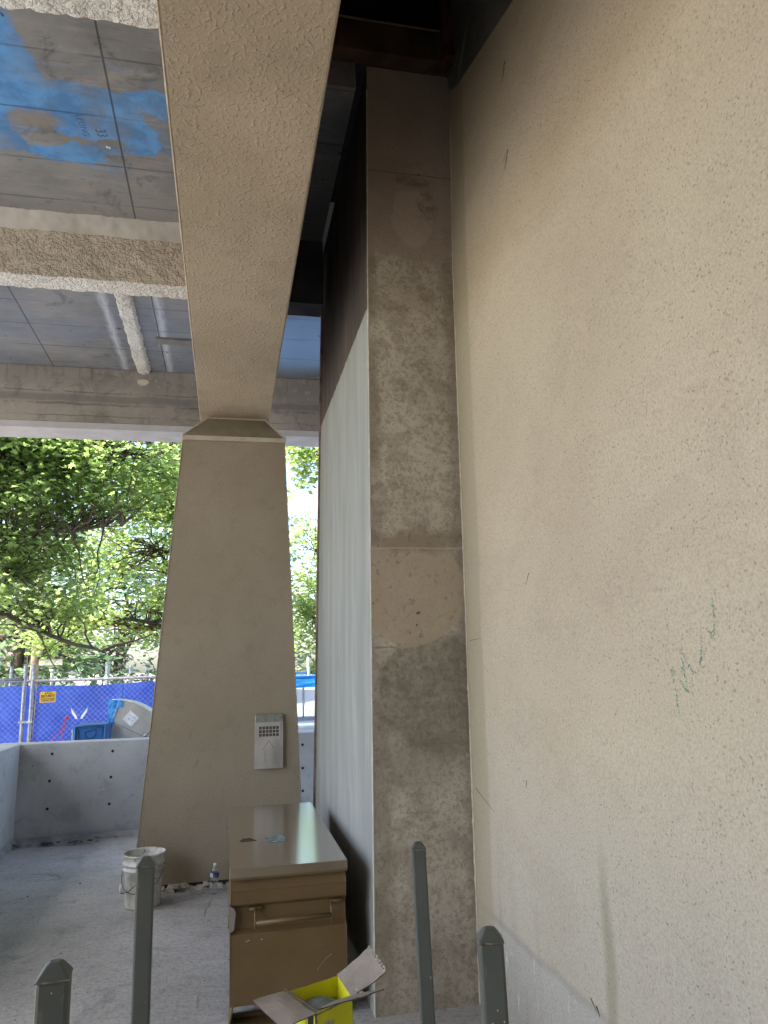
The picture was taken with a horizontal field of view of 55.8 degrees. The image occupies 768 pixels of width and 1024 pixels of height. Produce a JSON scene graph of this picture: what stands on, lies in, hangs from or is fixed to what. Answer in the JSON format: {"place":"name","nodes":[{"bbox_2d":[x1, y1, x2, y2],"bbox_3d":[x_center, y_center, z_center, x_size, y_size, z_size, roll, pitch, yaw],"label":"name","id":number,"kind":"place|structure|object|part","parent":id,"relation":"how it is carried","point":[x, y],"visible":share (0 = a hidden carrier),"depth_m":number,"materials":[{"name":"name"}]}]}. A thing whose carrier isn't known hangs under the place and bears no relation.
{"place":"outdoors","nodes":[
{"label":"outdoors","id":0,"kind":"place"},
{"bbox_2d":[0,616,55,684],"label":"building","id":1,"kind":"structure","parent":0,"point":[9,653],"depth_m":38.18,"materials":[{"name":"grey glass"}]},
{"bbox_2d":[108,699,151,738],"bbox_3d":[-3.062,2.776,9.180,0.781,0.835,0.428,1,-12,-12],"label":"duct elbow","id":2,"kind":"object","parent":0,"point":[128,718],"visible":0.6,"depth_m":9.00,"materials":[{"name":"grey metal"}]},
{"bbox_2d":[0,442,317,675],"label":"sky","id":3,"kind":"structure","parent":0,"point":[306,499],"materials":[{"name":"white"}]},
{"bbox_2d":[53,668,310,685],"bbox_3d":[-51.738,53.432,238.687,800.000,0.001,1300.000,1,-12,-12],"label":"ground","id":4,"kind":"structure","parent":0,"point":[78,683],"depth_m":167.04,"materials":[{"name":"beige concrete"}]},
{"bbox_2d":[0,744,19,858],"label":"parapet wall","id":5,"kind":"structure","parent":4,"relation":"on","point":[9,759],"depth_m":7.07,"materials":[{"name":"concrete"}]},
{"bbox_2d":[0,666,27,742],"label":"chain link fence","id":6,"kind":"object","parent":4,"relation":"on","point":[23,699],"visible":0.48,"depth_m":9.83,"materials":[{"name":"metal"}]},
{"bbox_2d":[0,516,83,683],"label":"background tree","id":7,"kind":"object","parent":4,"relation":"on","point":[7,648],"visible":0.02,"depth_m":26.38,"materials":[{"name":"green plant"}]},
{"bbox_2d":[29,541,62,734],"bbox_3d":[-9.415,1.792,20.579,0.870,9.202,0.240,1,-12,-12],"label":"utility pole","id":8,"kind":"object","parent":4,"relation":"on","point":[35,660],"visible":0.23,"depth_m":20.00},
{"bbox_2d":[50,669,54,684],"bbox_3d":[-7.267,4.415,15.773,0.102,1.970,0.102,6,-14,-34],"label":"slim post","id":9,"kind":"object","parent":4,"relation":"on","point":[52,673],"visible":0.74,"depth_m":15.92,"materials":[{"name":"grey metal"}]},
{"bbox_2d":[0,505,143,686],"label":"background tree","id":10,"kind":"object","parent":4,"relation":"on","point":[17,660],"visible":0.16,"depth_m":21.96,"materials":[{"name":"green plant"}]},
{"bbox_2d":[0,666,155,743],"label":"windscreen fence","id":11,"kind":"object","parent":4,"relation":"on","point":[88,692],"visible":0.2,"depth_m":11.36,"materials":[{"name":"blue fabric"}]},
{"bbox_2d":[0,437,180,667],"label":"maple tree","id":12,"kind":"object","parent":4,"relation":"on","point":[34,471],"visible":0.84,"depth_m":13.76,"materials":[{"name":"green plant"}]},
{"bbox_2d":[0,441,181,667],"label":"maple tree","id":13,"kind":"object","parent":4,"relation":"on","point":[155,605],"visible":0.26,"depth_m":17.43,"materials":[{"name":"green plant"}]},
{"bbox_2d":[71,722,110,739],"bbox_3d":[-3.513,3.177,8.665,0.411,1.260,0.459,1,-12,-12],"label":"blue plastic bin","id":14,"kind":"object","parent":4,"relation":"on","point":[91,730],"visible":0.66,"depth_m":8.60,"materials":[{"name":"blue plastic"}]},
{"bbox_2d":[28,505,171,685],"bbox_3d":[-9.648,3.486,27.346,8.173,8.698,6.977,1,-12,-12],"label":"background tree","id":15,"kind":"object","parent":4,"relation":"on","point":[119,664],"visible":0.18,"depth_m":26.44,"materials":[{"name":"green plant"}]},
{"bbox_2d":[105,662,109,680],"bbox_3d":[-6.144,4.368,16.026,0.102,2.100,0.102,-4,-12,10],"label":"slim post","id":16,"kind":"object","parent":4,"relation":"on","point":[107,670],"visible":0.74,"depth_m":16.18,"materials":[{"name":"grey metal"}]},
{"bbox_2d":[128,665,133,682],"bbox_3d":[-5.654,4.424,16.120,0.102,2.000,0.102,-4,-12,10],"label":"slim post","id":17,"kind":"object","parent":4,"relation":"on","point":[130,671],"visible":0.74,"depth_m":16.26,"materials":[{"name":"grey metal"}]},
{"bbox_2d":[115,648,157,682],"bbox_3d":[-4.775,4.169,15.905,2.174,2.365,2.165,1,-12,-12],"label":"shrub","id":18,"kind":"object","parent":4,"relation":"on","point":[151,671],"visible":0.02,"depth_m":15.71,"materials":[{"name":"green plant"}]},
{"bbox_2d":[145,663,149,680],"bbox_3d":[-5.312,4.405,16.198,0.102,2.050,0.102,-4,-12,10],"label":"slim post","id":19,"kind":"object","parent":4,"relation":"on","point":[146,668],"visible":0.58,"depth_m":16.34,"materials":[{"name":"grey metal"}]},
{"bbox_2d":[0,730,313,845],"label":"parapet wall","id":20,"kind":"structure","parent":4,"relation":"on","point":[72,790],"depth_m":7.53,"materials":[{"name":"concrete"}]},
{"bbox_2d":[18,657,309,741],"bbox_3d":[-3.007,3.067,10.248,3.970,1.896,0.091,1,-12,-14],"label":"chain link fence","id":21,"kind":"object","parent":4,"relation":"on","point":[31,705],"visible":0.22,"depth_m":10.03,"materials":[{"name":"metal"}]},
{"bbox_2d":[39,691,55,702],"bbox_3d":[-4.591,2.527,9.916,0.207,0.147,0.009,1,-12,-12],"label":"security sign","id":22,"kind":"object","parent":21,"relation":"attached to","point":[45,697],"visible":1,"depth_m":9.91,"materials":[{"name":"yellow plastic"}]},
{"bbox_2d":[51,716,68,740],"bbox_3d":[-4.743,3.246,10.392,0.407,0.613,0.040,1,-12,-12],"label":"red cord","id":23,"kind":"object","parent":21,"relation":"attached to","point":[66,718],"visible":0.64,"depth_m":10.45,"materials":[{"name":"red plastic"}]},
{"bbox_2d":[169,501,316,668],"bbox_3d":[-5.686,3.744,32.127,7.693,10.288,8.117,1,-12,-12],"label":"background tree","id":24,"kind":"object","parent":4,"relation":"on","point":[292,567],"visible":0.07,"depth_m":32.29,"materials":[{"name":"green plant"}]},
{"bbox_2d":[285,446,317,500],"bbox_3d":[-0.668,1.057,14.271,3.536,7.564,2.732,1,-12,-12],"label":"maple tree","id":25,"kind":"object","parent":4,"relation":"on","point":[304,454],"visible":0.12,"depth_m":14.53,"materials":[{"name":"green plant"}]},
{"bbox_2d":[289,507,317,674],"bbox_3d":[-2.007,2.991,20.991,3.222,6.611,3.798,-11,-15,37],"label":"leafy tree","id":26,"kind":"object","parent":4,"relation":"on","point":[307,610],"visible":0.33,"depth_m":20.77,"materials":[{"name":"green plant"}]},
{"bbox_2d":[296,687,314,723],"bbox_3d":[-0.699,3.359,10.707,2.000,1.575,1.047,1,-12,-12],"label":"white cabinet","id":27,"kind":"object","parent":4,"relation":"on","point":[305,703],"visible":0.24,"depth_m":10.23,"materials":[{"name":"white metal"}]},
{"bbox_3d":[-1.359,2.679,10.195,0.435,0.395,0.027,1,-12,-12],"label":"door","id":28,"kind":"part","parent":27,"relation":"part of","materials":[{"name":"white metal"}]},
{"bbox_2d":[296,674,314,687],"bbox_3d":[-0.740,2.531,10.958,2.400,0.160,1.290,1,-12,-12],"label":"blue tarpaulin","id":29,"kind":"object","parent":27,"relation":"on","point":[302,681],"visible":0.11,"depth_m":10.25,"materials":[{"name":"blue plastic"}]},
{"bbox_3d":[-0.797,2.687,10.315,0.675,0.395,0.027,1,-12,-12],"label":"door","id":30,"kind":"part","parent":27,"relation":"part of","materials":[{"name":"white metal"}]},
{"bbox_2d":[298,723,313,730],"bbox_3d":[-0.619,3.338,9.498,1.770,1.115,0.420,1,-12,-12],"label":"white crate","id":31,"kind":"object","parent":4,"relation":"on","point":[305,726],"visible":0.04,"depth_m":9.33,"materials":[{"name":"white plastic"}]},
{"bbox_2d":[0,836,481,1023],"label":"floor","id":32,"kind":"structure","parent":0,"point":[40,924],"depth_m":4.55,"materials":[{"name":"concrete"}]},
{"bbox_2d":[33,959,72,1023],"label":"steel post","id":33,"kind":"object","parent":32,"relation":"on","point":[53,981],"visible":1,"depth_m":1.41,"materials":[{"name":"metal"}]},
{"bbox_2d":[13,836,117,847],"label":"leaf litter","id":34,"kind":"object","parent":32,"relation":"on","point":[46,843],"visible":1,"depth_m":7.19,"materials":[{"name":"brown plant"}]},
{"bbox_2d":[118,847,165,910],"bbox_3d":[-1.759,2.674,5.299,0.306,0.362,0.303,1,-12,-12],"label":"bucket","id":35,"kind":"object","parent":32,"relation":"on","point":[132,857],"visible":0.7,"depth_m":5.23,"materials":[{"name":"plastic"}]},
{"bbox_2d":[130,856,155,1023],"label":"steel post","id":36,"kind":"object","parent":32,"relation":"on","point":[142,947],"visible":1,"depth_m":2.24,"materials":[{"name":"metal"}]},
{"bbox_2d":[161,881,228,893],"bbox_3d":[-1.433,2.884,5.606,0.769,0.053,0.079,1,-12,-12],"label":"mortar rubble","id":37,"kind":"object","parent":32,"relation":"on","point":[177,887],"visible":0.62,"depth_m":5.57,"materials":[{"name":"grey concrete"}]},
{"bbox_2d":[209,863,218,893],"bbox_3d":[-1.288,2.779,5.505,0.075,0.213,0.072,1,-12,-12],"label":"water bottle","id":38,"kind":"object","parent":32,"relation":"on","point":[214,878],"visible":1,"depth_m":5.48,"materials":[{"name":"clear plastic"}]},
{"bbox_2d":[136,417,301,887],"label":"tapered pillar","id":39,"kind":"structure","parent":32,"relation":"on","point":[225,672],"depth_m":6.03,"materials":[{"name":"paint"}]},
{"bbox_2d":[156,0,340,421],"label":"stucco girder","id":40,"kind":"object","parent":39,"relation":"on","point":[245,82],"visible":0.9,"depth_m":3.26,"materials":[{"name":"beige paint"}]},
{"bbox_2d":[0,0,157,28],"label":"cross beam","id":41,"kind":"structure","parent":40,"relation":"attached to","point":[140,13],"depth_m":3.40,"materials":[{"name":"beige concrete"}]},
{"bbox_2d":[0,206,186,298],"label":"cross beam","id":42,"kind":"structure","parent":40,"relation":"attached to","point":[52,250],"depth_m":5.80,"materials":[{"name":"beige concrete"}]},
{"bbox_2d":[0,7,355,379],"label":"deck slab","id":43,"kind":"structure","parent":40,"relation":"on","point":[84,124],"depth_m":5.16,"materials":[{"name":"concrete"}]},
{"bbox_2d":[114,294,150,385],"bbox_3d":[-2.591,-1.906,7.369,0.192,0.234,2.820,1,-12,-12],"label":"stiffener rib","id":44,"kind":"object","parent":43,"relation":"attached to","point":[127,312],"visible":0.67,"depth_m":7.68,"materials":[{"name":"white concrete"}]},
{"bbox_2d":[0,363,318,446],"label":"edge beam","id":45,"kind":"structure","parent":43,"relation":"attached to","point":[55,402],"depth_m":8.61,"materials":[{"name":"concrete"}]},
{"bbox_2d":[331,63,446,202],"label":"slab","id":46,"kind":"structure","parent":43,"relation":"on","point":[360,69],"depth_m":5.69,"materials":[{"name":"concrete"}]},
{"bbox_2d":[287,240,323,316],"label":"cross beam","id":47,"kind":"structure","parent":40,"relation":"attached to","point":[306,297],"depth_m":6.11,"materials":[{"name":"metal"}]},
{"bbox_2d":[254,713,282,768],"bbox_3d":[-0.942,1.868,5.928,0.231,0.424,0.038,1,-12,-12],"label":"intercom panel","id":48,"kind":"object","parent":39,"relation":"attached to","point":[268,740],"visible":1,"depth_m":5.91,"materials":[{"name":"silver metal"}]},
{"bbox_2d":[0,844,445,1023],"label":"floor grit","id":49,"kind":"object","parent":32,"relation":"on","point":[154,942],"visible":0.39,"depth_m":4.76,"materials":[{"name":"grey gravel"}]},
{"bbox_2d":[228,802,347,1023],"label":"tool chest","id":50,"kind":"object","parent":32,"relation":"on","point":[287,923],"visible":0.93,"depth_m":3.56,"materials":[{"name":"metal"}]},
{"bbox_2d":[253,946,385,1023],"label":"cardboard box","id":51,"kind":"object","parent":32,"relation":"on","point":[362,971],"visible":0.98,"depth_m":2.86,"materials":[{"name":"cardboard"}]},
{"bbox_2d":[302,996,337,1014],"bbox_3d":[-0.226,1.999,2.893,0.236,0.068,0.234,7,-15,-35],"label":"grey cloth","id":52,"kind":"object","parent":51,"relation":"in","point":[317,1002],"visible":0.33,"depth_m":2.94,"materials":[{"name":"grey fabric"}]},
{"bbox_2d":[313,66,478,1017],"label":"concrete pier","id":53,"kind":"structure","parent":32,"relation":"on","point":[392,779],"depth_m":4.16,"materials":[{"name":"grey concrete"}]},
{"bbox_2d":[331,0,453,75],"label":"steel support","id":54,"kind":"object","parent":53,"relation":"on","point":[412,35],"visible":0.76,"depth_m":4.58,"materials":[{"name":"metal"}]},
{"bbox_2d":[410,841,435,1023],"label":"steel post","id":55,"kind":"object","parent":32,"relation":"on","point":[423,941],"visible":1,"depth_m":2.35,"materials":[{"name":"metal"}]},
{"bbox_2d":[476,926,508,1023],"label":"steel post","id":56,"kind":"object","parent":32,"relation":"on","point":[492,977],"visible":1,"depth_m":1.56,"materials":[{"name":"metal"}]},
{"bbox_2d":[450,0,767,1023],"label":"retaining wall","id":57,"kind":"structure","parent":32,"relation":"on","point":[608,164],"depth_m":2.45,"materials":[{"name":"paint"}]},
{"bbox_2d":[447,0,512,89],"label":"sloping haunch","id":58,"kind":"object","parent":57,"relation":"attached to","point":[475,22],"visible":0.88,"depth_m":4.25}
]}

